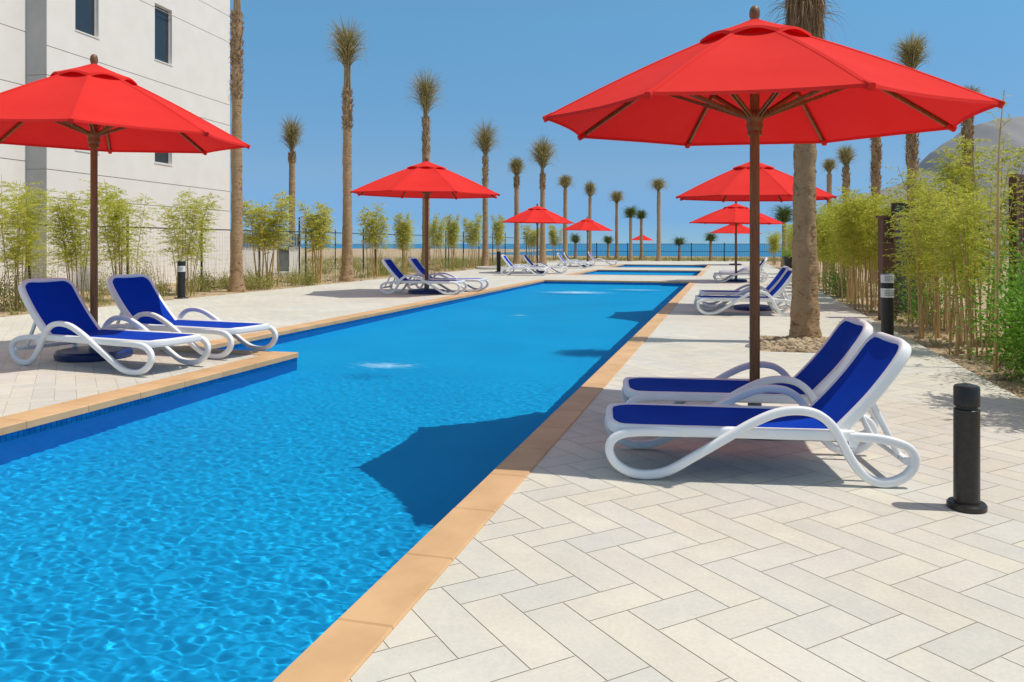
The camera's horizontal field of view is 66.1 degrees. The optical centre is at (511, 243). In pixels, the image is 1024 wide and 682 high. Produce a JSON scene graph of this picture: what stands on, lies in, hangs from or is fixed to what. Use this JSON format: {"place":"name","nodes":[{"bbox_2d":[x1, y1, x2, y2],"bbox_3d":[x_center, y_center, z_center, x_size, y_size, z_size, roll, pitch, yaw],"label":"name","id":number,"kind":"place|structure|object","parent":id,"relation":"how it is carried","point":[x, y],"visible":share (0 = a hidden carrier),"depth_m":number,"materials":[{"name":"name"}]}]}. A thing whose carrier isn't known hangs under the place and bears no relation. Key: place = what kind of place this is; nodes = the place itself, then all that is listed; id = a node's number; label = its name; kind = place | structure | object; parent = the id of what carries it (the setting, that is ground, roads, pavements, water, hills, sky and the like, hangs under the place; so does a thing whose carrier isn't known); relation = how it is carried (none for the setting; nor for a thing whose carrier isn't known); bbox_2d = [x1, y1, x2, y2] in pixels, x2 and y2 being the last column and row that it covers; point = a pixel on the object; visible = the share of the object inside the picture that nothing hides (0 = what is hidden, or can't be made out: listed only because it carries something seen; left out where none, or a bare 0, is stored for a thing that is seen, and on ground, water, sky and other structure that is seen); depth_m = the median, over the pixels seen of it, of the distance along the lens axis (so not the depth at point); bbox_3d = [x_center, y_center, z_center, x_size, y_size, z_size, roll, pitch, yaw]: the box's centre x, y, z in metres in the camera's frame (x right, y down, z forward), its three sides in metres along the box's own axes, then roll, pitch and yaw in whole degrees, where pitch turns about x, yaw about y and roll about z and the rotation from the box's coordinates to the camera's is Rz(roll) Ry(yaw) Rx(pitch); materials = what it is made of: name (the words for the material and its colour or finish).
{"place":"outdoors","nodes":[
{"label":"outdoors","id":0,"kind":"place"},
{"bbox_2d":[0,0,229,294],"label":"apartment building","id":1,"kind":"structure","parent":0,"point":[176,52],"depth_m":25.82,"materials":[{"name":"white paint"}]},
{"bbox_2d":[75,0,99,38],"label":"window","id":2,"kind":"structure","parent":1,"relation":"in","point":[85,10],"depth_m":23.68,"materials":[{"name":"blue glass"}]},
{"bbox_2d":[154,153,172,165],"bbox_3d":[-12.133,-3.712,27.261,0.172,1.953,1.015,0,0,10],"label":"window","id":3,"kind":"structure","parent":1,"relation":"in","point":[160,158],"depth_m":27.39,"materials":[{"name":"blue glass"}]},
{"bbox_2d":[154,4,172,65],"bbox_3d":[-12.133,-7.231,27.261,0.172,1.953,1.015,0,0,10],"label":"window","id":4,"kind":"structure","parent":1,"relation":"in","point":[161,18],"depth_m":27.34,"materials":[{"name":"blue glass"}]},
{"bbox_2d":[0,266,705,681],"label":"water","id":5,"kind":"structure","parent":0,"point":[270,524],"depth_m":4.76,"materials":[{"name":"blue liquid"}]},
{"bbox_2d":[0,261,1023,681],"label":"paving","id":6,"kind":"structure","parent":0,"point":[532,645],"depth_m":3.57,"materials":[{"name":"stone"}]},
{"bbox_2d":[9,278,210,375],"bbox_3d":[-4.464,0.874,8.710,2.210,0.948,0.802,0,0,24],"label":"sun lounger","id":7,"kind":"object","parent":6,"relation":"on","point":[59,312],"visible":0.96,"depth_m":8.78,"materials":[{"name":"white plastic"}]},
{"bbox_2d":[0,54,250,361],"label":"patio umbrella","id":8,"kind":"object","parent":6,"relation":"on","point":[93,108],"visible":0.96,"depth_m":9.08,"materials":[{"name":"red fabric"}]},
{"bbox_2d":[174,261,188,298],"bbox_3d":[-8.166,0.888,19.427,0.338,0.924,0.338,0,0,15],"label":"bollard","id":9,"kind":"object","parent":6,"relation":"on","point":[181,268],"visible":1,"depth_m":19.34,"materials":[{"name":"black metal"}]},
{"bbox_2d":[106,274,277,358],"bbox_3d":[-4.074,0.874,9.873,2.210,0.948,0.802,0,0,24],"label":"sun lounger","id":10,"kind":"object","parent":6,"relation":"on","point":[138,297],"visible":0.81,"depth_m":9.96,"materials":[{"name":"white plastic"}]},
{"bbox_2d":[380,258,466,294],"bbox_3d":[-2.379,0.869,21.202,2.228,0.957,0.788,0,0,11],"label":"sun lounger","id":11,"kind":"object","parent":6,"relation":"on","point":[395,272],"visible":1,"depth_m":21.03,"materials":[{"name":"white plastic"}]},
{"bbox_2d":[350,157,499,293],"bbox_3d":[-2.321,-0.505,21.400,3.923,3.710,3.923,0,0,-4],"label":"patio umbrella","id":12,"kind":"object","parent":6,"relation":"on","point":[426,180],"visible":1,"depth_m":20.70,"materials":[{"name":"red fabric"}]},
{"bbox_2d":[407,257,488,291],"bbox_3d":[-1.830,0.869,22.486,2.228,0.957,0.788,0,0,11],"label":"sun lounger","id":13,"kind":"object","parent":6,"relation":"on","point":[417,266],"visible":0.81,"depth_m":22.36,"materials":[{"name":"white plastic"}]},
{"bbox_2d":[500,255,548,275],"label":"sun lounger","id":14,"kind":"object","parent":6,"relation":"on","point":[509,264],"visible":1,"depth_m":33.54,"materials":[{"name":"white plastic"}]},
{"bbox_2d":[502,203,573,272],"bbox_3d":[1.176,-0.258,36.500,3.284,3.216,3.284,0,0,-3],"label":"patio umbrella","id":15,"kind":"object","parent":6,"relation":"on","point":[537,214],"visible":0.97,"depth_m":35.79,"materials":[{"name":"red fabric"}]},
{"bbox_2d":[524,135,559,263],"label":"palm tree","id":16,"kind":"object","parent":6,"relation":"on","point":[542,150],"visible":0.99,"depth_m":51.85,"materials":[{"name":"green plant"}]},
{"bbox_2d":[522,254,566,273],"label":"sun lounger","id":17,"kind":"object","parent":6,"relation":"on","point":[528,261],"visible":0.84,"depth_m":35.32,"materials":[{"name":"white plastic"}]},
{"bbox_2d":[554,174,575,261],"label":"palm tree","id":18,"kind":"object","parent":6,"relation":"on","point":[565,182],"visible":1,"depth_m":56.86,"materials":[{"name":"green plant"}]},
{"bbox_2d":[556,253,589,267],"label":"sun lounger","id":19,"kind":"object","parent":6,"relation":"on","point":[567,262],"visible":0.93,"depth_m":43.31,"materials":[{"name":"white plastic"}]},
{"bbox_2d":[563,217,612,265],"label":"patio umbrella","id":20,"kind":"object","parent":6,"relation":"on","point":[587,224],"visible":0.92,"depth_m":46.23,"materials":[{"name":"red fabric"}]},
{"bbox_2d":[583,180,597,260],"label":"palm tree","id":21,"kind":"object","parent":6,"relation":"on","point":[589,187],"visible":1,"depth_m":57.89,"materials":[{"name":"brown plant"}]},
{"bbox_2d":[620,206,640,260],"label":"palm tree","id":22,"kind":"object","parent":6,"relation":"on","point":[629,212],"visible":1,"depth_m":60.39,"materials":[{"name":"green plant"}]},
{"bbox_2d":[645,176,671,260],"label":"palm tree","id":23,"kind":"object","parent":6,"relation":"on","point":[659,184],"visible":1,"depth_m":60.88,"materials":[{"name":"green plant"}]},
{"bbox_2d":[710,224,761,264],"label":"patio umbrella","id":24,"kind":"object","parent":6,"relation":"on","point":[741,228],"visible":0.66,"depth_m":49.30,"materials":[{"name":"red fabric"}]},
{"bbox_2d":[689,202,784,281],"bbox_3d":[7.973,-0.088,28.000,3.037,2.876,3.037,0,0,-5],"label":"patio umbrella","id":25,"kind":"object","parent":6,"relation":"on","point":[735,214],"visible":0.89,"depth_m":27.43,"materials":[{"name":"red fabric"}]},
{"bbox_2d":[713,258,767,282],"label":"sun lounger","id":26,"kind":"object","parent":6,"relation":"on","point":[762,263],"visible":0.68,"depth_m":27.41,"materials":[{"name":"white plastic"}]},
{"bbox_2d":[694,268,791,315],"bbox_3d":[4.447,0.911,15.063,1.836,0.873,0.752,0,0,9],"label":"sun lounger","id":27,"kind":"object","parent":6,"relation":"on","point":[775,292],"visible":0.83,"depth_m":14.81,"materials":[{"name":"white plastic"}]},
{"bbox_2d":[698,266,790,307],"bbox_3d":[4.952,0.911,16.838,1.836,0.873,0.752,0,0,9],"label":"sun lounger","id":28,"kind":"object","parent":6,"relation":"on","point":[771,285],"visible":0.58,"depth_m":16.63,"materials":[{"name":"white plastic"}]},
{"bbox_2d":[621,317,878,432],"bbox_3d":[1.680,0.945,5.775,1.726,0.807,0.716,0,0,7],"label":"sun lounger","id":29,"kind":"object","parent":6,"relation":"on","point":[813,378],"visible":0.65,"depth_m":5.63,"materials":[{"name":"blue fabric"}]},
{"bbox_2d":[676,162,836,310],"bbox_3d":[4.939,-0.227,16.100,3.037,3.154,3.037,0,0,16],"label":"patio umbrella","id":30,"kind":"object","parent":6,"relation":"on","point":[733,184],"visible":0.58,"depth_m":15.51,"materials":[{"name":"red fabric"}]},
{"bbox_2d":[604,332,920,487],"bbox_3d":[1.430,0.945,4.763,1.726,0.807,0.716,0,0,6],"label":"sun lounger","id":31,"kind":"object","parent":6,"relation":"on","point":[843,402],"visible":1,"depth_m":4.51,"materials":[{"name":"white plastic"}]},
{"bbox_2d":[542,6,1004,439],"bbox_3d":[1.777,-0.196,5.760,2.906,3.092,2.906,0,0,17],"label":"patio umbrella","id":32,"kind":"object","parent":6,"relation":"on","point":[754,82],"visible":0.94,"depth_m":5.71,"materials":[{"name":"red fabric"}]},
{"bbox_2d":[760,340,822,352],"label":"tree pit soil","id":33,"kind":"object","parent":6,"relation":"on","point":[780,346],"visible":0.15,"depth_m":10.01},
{"bbox_2d":[764,0,845,338],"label":"palm tree","id":34,"kind":"object","parent":33,"relation":"on","point":[808,16],"visible":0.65,"depth_m":10.61,"materials":[{"name":"brown plant"}]},
{"bbox_2d":[881,273,897,336],"bbox_3d":[5.390,0.888,11.298,0.303,0.924,0.303,0,0,15],"label":"bollard","id":35,"kind":"object","parent":6,"relation":"on","point":[887,303],"visible":0.88,"depth_m":11.23,"materials":[{"name":"black metal"}]},
{"bbox_2d":[946,383,987,513],"bbox_3d":[2.319,1.031,4.013,0.184,0.636,0.184,0,0,15],"label":"bollard","id":36,"kind":"object","parent":6,"relation":"on","point":[965,498],"visible":1,"depth_m":3.96,"materials":[{"name":"black metal"}]},
{"bbox_2d":[0,248,1023,399],"bbox_3d":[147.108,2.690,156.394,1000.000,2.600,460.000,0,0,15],"label":"ground","id":37,"kind":"structure","parent":0,"point":[964,361],"depth_m":21.51,"materials":[{"name":"soil"}]},
{"bbox_2d":[0,265,56,309],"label":"shrub","id":38,"kind":"object","parent":37,"relation":"on","point":[7,301],"visible":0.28,"depth_m":16.44,"materials":[{"name":"green plant"}]},
{"bbox_2d":[0,174,63,311],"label":"bamboo clump","id":39,"kind":"object","parent":37,"relation":"on","point":[21,209],"visible":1,"depth_m":16.20,"materials":[{"name":"green plant"}]},
{"bbox_2d":[37,191,113,302],"bbox_3d":[-9.873,0.079,17.995,1.591,2.643,1.960,0,0,-14],"label":"bamboo clump","id":40,"kind":"object","parent":37,"relation":"on","point":[73,244],"visible":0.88,"depth_m":17.58,"materials":[{"name":"green plant"}]},
{"bbox_2d":[78,179,160,301],"bbox_3d":[-9.470,-0.096,19.146,1.908,2.992,1.882,0,0,9],"label":"bamboo clump","id":41,"kind":"object","parent":37,"relation":"on","point":[115,220],"visible":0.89,"depth_m":18.89,"materials":[{"name":"green plant"}]},
{"bbox_2d":[152,191,222,294],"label":"bamboo clump","id":42,"kind":"object","parent":37,"relation":"on","point":[190,239],"visible":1,"depth_m":21.12,"materials":[{"name":"green plant"}]},
{"bbox_2d":[173,263,225,291],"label":"shrub","id":43,"kind":"object","parent":37,"relation":"on","point":[202,285],"visible":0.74,"depth_m":22.92,"materials":[{"name":"green plant"}]},
{"bbox_2d":[227,0,246,291],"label":"palm tree","id":44,"kind":"object","parent":37,"relation":"on","point":[236,280],"visible":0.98,"depth_m":22.67,"materials":[{"name":"brown plant"}]},
{"bbox_2d":[243,269,275,289],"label":"shrub","id":45,"kind":"object","parent":37,"relation":"on","point":[262,285],"visible":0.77,"depth_m":23.74,"materials":[{"name":"green plant"}]},
{"bbox_2d":[229,190,297,286],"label":"bamboo clump","id":46,"kind":"object","parent":37,"relation":"on","point":[269,223],"visible":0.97,"depth_m":24.86,"materials":[{"name":"green plant"}]},
{"bbox_2d":[0,211,526,295],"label":"wire fence","id":47,"kind":"object","parent":37,"relation":"on","point":[127,268],"visible":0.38,"depth_m":26.95,"materials":[{"name":"black metal"}]},
{"bbox_2d":[230,234,307,275],"bbox_3d":[-11.069,0.480,35.379,2.752,1.840,3.300,0,0,-33],"label":"utility hut","id":48,"kind":"object","parent":37,"relation":"on","point":[283,253],"visible":0.2,"depth_m":34.88,"materials":[{"name":"white paint"}]},
{"bbox_2d":[277,248,288,271],"bbox_3d":[-10.234,0.758,35.105,0.523,1.084,0.050,0,0,-33],"label":"door","id":49,"kind":"structure","parent":48,"relation":"in","point":[283,253],"depth_m":35.10,"materials":[{"name":"grey metal"}]},
{"bbox_2d":[277,113,307,246],"bbox_3d":[-10.196,-2.398,36.466,1.778,7.599,1.625,0,0,31],"label":"palm tree","id":50,"kind":"object","parent":37,"relation":"on","point":[291,132],"visible":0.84,"depth_m":36.38,"materials":[{"name":"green plant"}]},
{"bbox_2d":[281,268,320,284],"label":"shrub","id":51,"kind":"object","parent":37,"relation":"on","point":[307,279],"visible":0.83,"depth_m":26.34,"materials":[{"name":"green plant"}]},
{"bbox_2d":[296,199,338,282],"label":"bamboo clump","id":52,"kind":"object","parent":37,"relation":"on","point":[320,226],"visible":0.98,"depth_m":28.19,"materials":[{"name":"green plant"}]},
{"bbox_2d":[321,13,370,280],"bbox_3d":[-6.159,-3.601,29.192,2.135,10.006,2.070,0,0,20],"label":"palm tree","id":53,"kind":"object","parent":37,"relation":"on","point":[347,40],"visible":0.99,"depth_m":29.06,"materials":[{"name":"brown plant"}]},
{"bbox_2d":[356,200,391,277],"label":"bamboo clump","id":54,"kind":"object","parent":37,"relation":"on","point":[375,228],"visible":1,"depth_m":32.34,"materials":[{"name":"green plant"}]},
{"bbox_2d":[392,211,416,274],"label":"bamboo clump","id":55,"kind":"object","parent":37,"relation":"on","point":[401,232],"visible":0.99,"depth_m":35.42,"materials":[{"name":"green plant"}]},
{"bbox_2d":[401,63,447,268],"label":"palm tree","id":56,"kind":"object","parent":37,"relation":"on","point":[424,91],"visible":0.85,"depth_m":42.84,"materials":[{"name":"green plant"}]},
{"bbox_2d":[428,211,448,268],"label":"bamboo clump","id":57,"kind":"object","parent":37,"relation":"on","point":[436,228],"visible":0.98,"depth_m":39.50,"materials":[{"name":"green plant"}]},
{"bbox_2d":[442,212,461,268],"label":"bamboo clump","id":58,"kind":"object","parent":37,"relation":"on","point":[452,239],"visible":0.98,"depth_m":41.64,"materials":[{"name":"green plant"}]},
{"bbox_2d":[460,213,482,267],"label":"bamboo clump","id":59,"kind":"object","parent":37,"relation":"on","point":[473,233],"visible":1,"depth_m":44.97,"materials":[{"name":"green plant"}]},
{"bbox_2d":[468,119,503,265],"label":"palm tree","id":60,"kind":"object","parent":37,"relation":"on","point":[485,140],"visible":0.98,"depth_m":46.36,"materials":[{"name":"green plant"}]},
{"bbox_2d":[490,214,507,255],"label":"bamboo clump","id":61,"kind":"object","parent":37,"relation":"on","point":[498,228],"visible":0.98,"depth_m":50.20,"materials":[{"name":"green plant"}]},
{"bbox_2d":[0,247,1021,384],"bbox_3d":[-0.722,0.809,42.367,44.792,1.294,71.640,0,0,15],"label":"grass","id":62,"kind":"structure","parent":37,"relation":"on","point":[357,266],"depth_m":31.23,"materials":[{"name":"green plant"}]},
{"bbox_2d":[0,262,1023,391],"bbox_3d":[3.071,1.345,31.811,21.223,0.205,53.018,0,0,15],"label":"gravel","id":63,"kind":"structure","parent":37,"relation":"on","point":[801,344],"depth_m":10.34,"materials":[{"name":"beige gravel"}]},
{"bbox_2d":[507,155,526,263],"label":"palm tree","id":64,"kind":"object","parent":37,"relation":"on","point":[516,165],"visible":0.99,"depth_m":54.85,"materials":[{"name":"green plant"}]},
{"bbox_2d":[519,223,539,260],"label":"bamboo clump","id":65,"kind":"object","parent":37,"relation":"on","point":[532,240],"visible":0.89,"depth_m":58.38,"materials":[{"name":"green plant"}]},
{"bbox_2d":[546,224,562,259],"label":"bamboo clump","id":66,"kind":"object","parent":37,"relation":"on","point":[552,239],"visible":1,"depth_m":66.58,"materials":[{"name":"green plant"}]},
{"bbox_2d":[606,189,628,258],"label":"palm tree","id":67,"kind":"object","parent":37,"relation":"on","point":[616,196],"visible":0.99,"depth_m":67.88,"materials":[{"name":"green plant"}]},
{"bbox_2d":[635,209,647,259],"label":"palm tree","id":68,"kind":"object","parent":37,"relation":"on","point":[642,213],"visible":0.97,"depth_m":65.90,"materials":[{"name":"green plant"}]},
{"bbox_2d":[551,243,788,260],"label":"bar fence","id":69,"kind":"object","parent":37,"relation":"on","point":[678,251],"visible":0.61,"depth_m":61.54,"materials":[{"name":"black metal"}]},
{"bbox_2d":[763,229,781,264],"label":"bamboo clump","id":70,"kind":"object","parent":37,"relation":"on","point":[774,246],"visible":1,"depth_m":51.89,"materials":[{"name":"green plant"}]},
{"bbox_2d":[766,203,792,266],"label":"palm tree","id":71,"kind":"object","parent":37,"relation":"on","point":[784,214],"visible":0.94,"depth_m":46.89,"materials":[{"name":"green plant"}]},
{"bbox_2d":[819,156,839,267],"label":"palm tree","id":72,"kind":"object","parent":37,"relation":"on","point":[829,164],"visible":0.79,"depth_m":44.89,"materials":[{"name":"brown plant"}]},
{"bbox_2d":[816,203,851,293],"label":"bamboo clump","id":73,"kind":"object","parent":37,"relation":"on","point":[820,241],"visible":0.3,"depth_m":21.86,"materials":[{"name":"green plant"}]},
{"bbox_2d":[818,251,861,296],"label":"shrub","id":74,"kind":"object","parent":37,"relation":"on","point":[838,284],"visible":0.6,"depth_m":20.50,"materials":[{"name":"green plant"}]},
{"bbox_2d":[834,143,857,267],"bbox_3d":[15.714,-1.702,36.997,1.436,6.208,1.267,0,0,-40],"label":"palm tree","id":75,"kind":"object","parent":37,"relation":"on","point":[845,156],"visible":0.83,"depth_m":36.89,"materials":[{"name":"brown plant"}]},
{"bbox_2d":[816,194,887,297],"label":"bamboo clump","id":76,"kind":"object","parent":37,"relation":"on","point":[827,228],"visible":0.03,"depth_m":20.32,"materials":[{"name":"green plant"}]},
{"bbox_2d":[819,195,886,301],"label":"bamboo clump","id":77,"kind":"object","parent":37,"relation":"on","point":[850,290],"visible":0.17,"depth_m":18.71,"materials":[{"name":"green plant"}]},
{"bbox_2d":[828,186,909,311],"bbox_3d":[7.508,0.095,16.392,1.850,2.612,1.794,0,0,-20],"label":"bamboo clump","id":78,"kind":"object","parent":37,"relation":"on","point":[854,215],"visible":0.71,"depth_m":16.30,"materials":[{"name":"green plant"}]},
{"bbox_2d":[838,186,902,306],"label":"bamboo clump","id":79,"kind":"object","parent":37,"relation":"on","point":[871,198],"visible":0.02,"depth_m":17.32,"materials":[{"name":"green plant"}]},
{"bbox_2d":[868,137,882,282],"bbox_3d":[12.706,-2.045,27.538,1.152,6.892,1.196,0,0,-5],"label":"palm tree","id":80,"kind":"object","parent":37,"relation":"on","point":[875,163],"visible":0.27,"depth_m":27.38,"materials":[{"name":"brown plant"}]},
{"bbox_2d":[876,215,898,320],"bbox_3d":[6.823,0.445,14.300,0.310,1.910,0.260,0,0,0],"label":"brown post","id":81,"kind":"object","parent":37,"relation":"on","point":[884,261],"visible":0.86,"depth_m":14.20,"materials":[{"name":"brown wood"}]},
{"bbox_2d":[891,203,923,314],"bbox_3d":[7.685,0.307,15.282,0.680,2.186,0.080,0,0,-14],"label":"framed panel","id":82,"kind":"object","parent":37,"relation":"on","point":[898,210],"visible":0.29,"depth_m":15.24,"materials":[{"name":"metal"}]},
{"bbox_2d":[890,28,935,202],"bbox_3d":[11.934,-2.515,23.551,1.415,7.831,1.381,0,0,31],"label":"palm tree","id":83,"kind":"object","parent":37,"relation":"on","point":[910,54],"visible":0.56,"depth_m":23.38,"materials":[{"name":"brown plant"}]},
{"bbox_2d":[877,197,949,328],"bbox_3d":[6.835,0.312,13.035,1.276,2.177,1.390,0,0,-37],"label":"bamboo clump","id":84,"kind":"object","parent":37,"relation":"on","point":[910,270],"visible":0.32,"depth_m":13.09,"materials":[{"name":"green plant"}]},
{"bbox_2d":[819,297,1023,424],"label":"leaf litter","id":85,"kind":"object","parent":37,"relation":"on","point":[952,347],"visible":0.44,"depth_m":10.41,"materials":[{"name":"brown plant"}]},
{"bbox_2d":[866,242,977,326],"bbox_3d":[7.214,0.696,13.696,1.744,1.453,1.830,0,0,-6],"label":"shrub","id":86,"kind":"object","parent":37,"relation":"on","point":[916,305],"visible":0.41,"depth_m":13.65,"materials":[{"name":"green plant"}]},
{"bbox_2d":[885,164,975,312],"bbox_3d":[8.368,-0.115,15.537,1.725,3.031,1.749,0,0,-16],"label":"bamboo clump","id":87,"kind":"object","parent":37,"relation":"on","point":[923,183],"visible":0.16,"depth_m":15.64,"materials":[{"name":"green plant"}]},
{"bbox_2d":[887,187,990,340],"bbox_3d":[6.226,0.287,11.356,1.189,2.228,1.399,0,0,-23],"label":"bamboo clump","id":88,"kind":"object","parent":37,"relation":"on","point":[918,286],"visible":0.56,"depth_m":11.50,"materials":[{"name":"green plant"}]},
{"bbox_2d":[902,180,982,334],"bbox_3d":[6.699,0.205,12.306,1.280,2.391,1.131,0,0,-45],"label":"bamboo clump","id":89,"kind":"object","parent":37,"relation":"on","point":[929,200],"visible":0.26,"depth_m":12.23,"materials":[{"name":"green plant"}]},
{"bbox_2d":[918,170,1023,347],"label":"bamboo clump","id":90,"kind":"object","parent":37,"relation":"on","point":[962,325],"visible":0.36,"depth_m":10.56,"materials":[{"name":"green plant"}]},
{"bbox_2d":[920,185,1022,358],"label":"bamboo clump","id":91,"kind":"object","parent":37,"relation":"on","point":[951,230],"visible":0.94,"depth_m":9.62,"materials":[{"name":"green plant"}]},
{"bbox_2d":[957,84,985,297],"bbox_3d":[11.724,-1.373,20.292,0.965,5.548,0.932,0,0,43],"label":"palm tree","id":92,"kind":"object","parent":37,"relation":"on","point":[967,127],"visible":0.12,"depth_m":20.19,"materials":[{"name":"brown plant"}]},
{"bbox_2d":[923,238,1023,382],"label":"shrub","id":93,"kind":"object","parent":37,"relation":"on","point":[1014,332],"visible":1,"depth_m":7.88,"materials":[{"name":"green plant"}]},
{"bbox_2d":[925,134,1023,330],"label":"bamboo clump","id":94,"kind":"object","parent":37,"relation":"on","point":[958,169],"visible":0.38,"depth_m":12.56,"materials":[{"name":"green plant"}]},
{"bbox_2d":[933,197,1023,371],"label":"shrub","id":95,"kind":"object","parent":37,"relation":"on","point":[1017,254],"visible":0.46,"depth_m":9.26,"materials":[{"name":"green plant"}]},
{"bbox_2d":[966,90,1011,371],"bbox_3d":[5.228,-0.137,8.539,0.480,3.055,0.566,0,0,15],"label":"cane","id":96,"kind":"object","parent":37,"relation":"on","point":[995,361],"visible":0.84,"depth_m":8.51,"materials":[{"name":"green plant"}]},
{"bbox_2d":[1009,174,1023,347],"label":"louvred screen","id":97,"kind":"object","parent":37,"relation":"on","point":[1014,218],"visible":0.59,"depth_m":10.51,"materials":[{"name":"brown wood"}]},
{"bbox_2d":[230,244,1008,257],"bbox_3d":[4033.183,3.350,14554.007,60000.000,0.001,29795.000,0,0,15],"label":"sea","id":98,"kind":"structure","parent":0,"point":[581,249],"depth_m":545.30,"materials":[{"name":"liquid"}]},
{"bbox_2d":[230,0,1023,243],"label":"sky","id":99,"kind":"structure","parent":0,"point":[513,64],"materials":[{"name":"blue"}]},
{"bbox_2d":[786,116,1023,253],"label":"hill","id":100,"kind":"structure","parent":0,"point":[989,130],"depth_m":428.45,"materials":[{"name":"grey stone"}]},
{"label":"pool lower wall","id":101,"kind":"structure","parent":0,"visible":0},
{"bbox_2d":[0,265,687,439],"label":"pool wall","id":102,"kind":"structure","parent":101,"relation":"on","point":[4,436],"depth_m":8.77,"materials":[{"name":"blue tile"}]},
{"bbox_2d":[0,264,710,681],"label":"pool coping","id":103,"kind":"object","parent":102,"relation":"on","point":[350,640],"visible":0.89,"depth_m":4.53,"materials":[{"name":"stone"}]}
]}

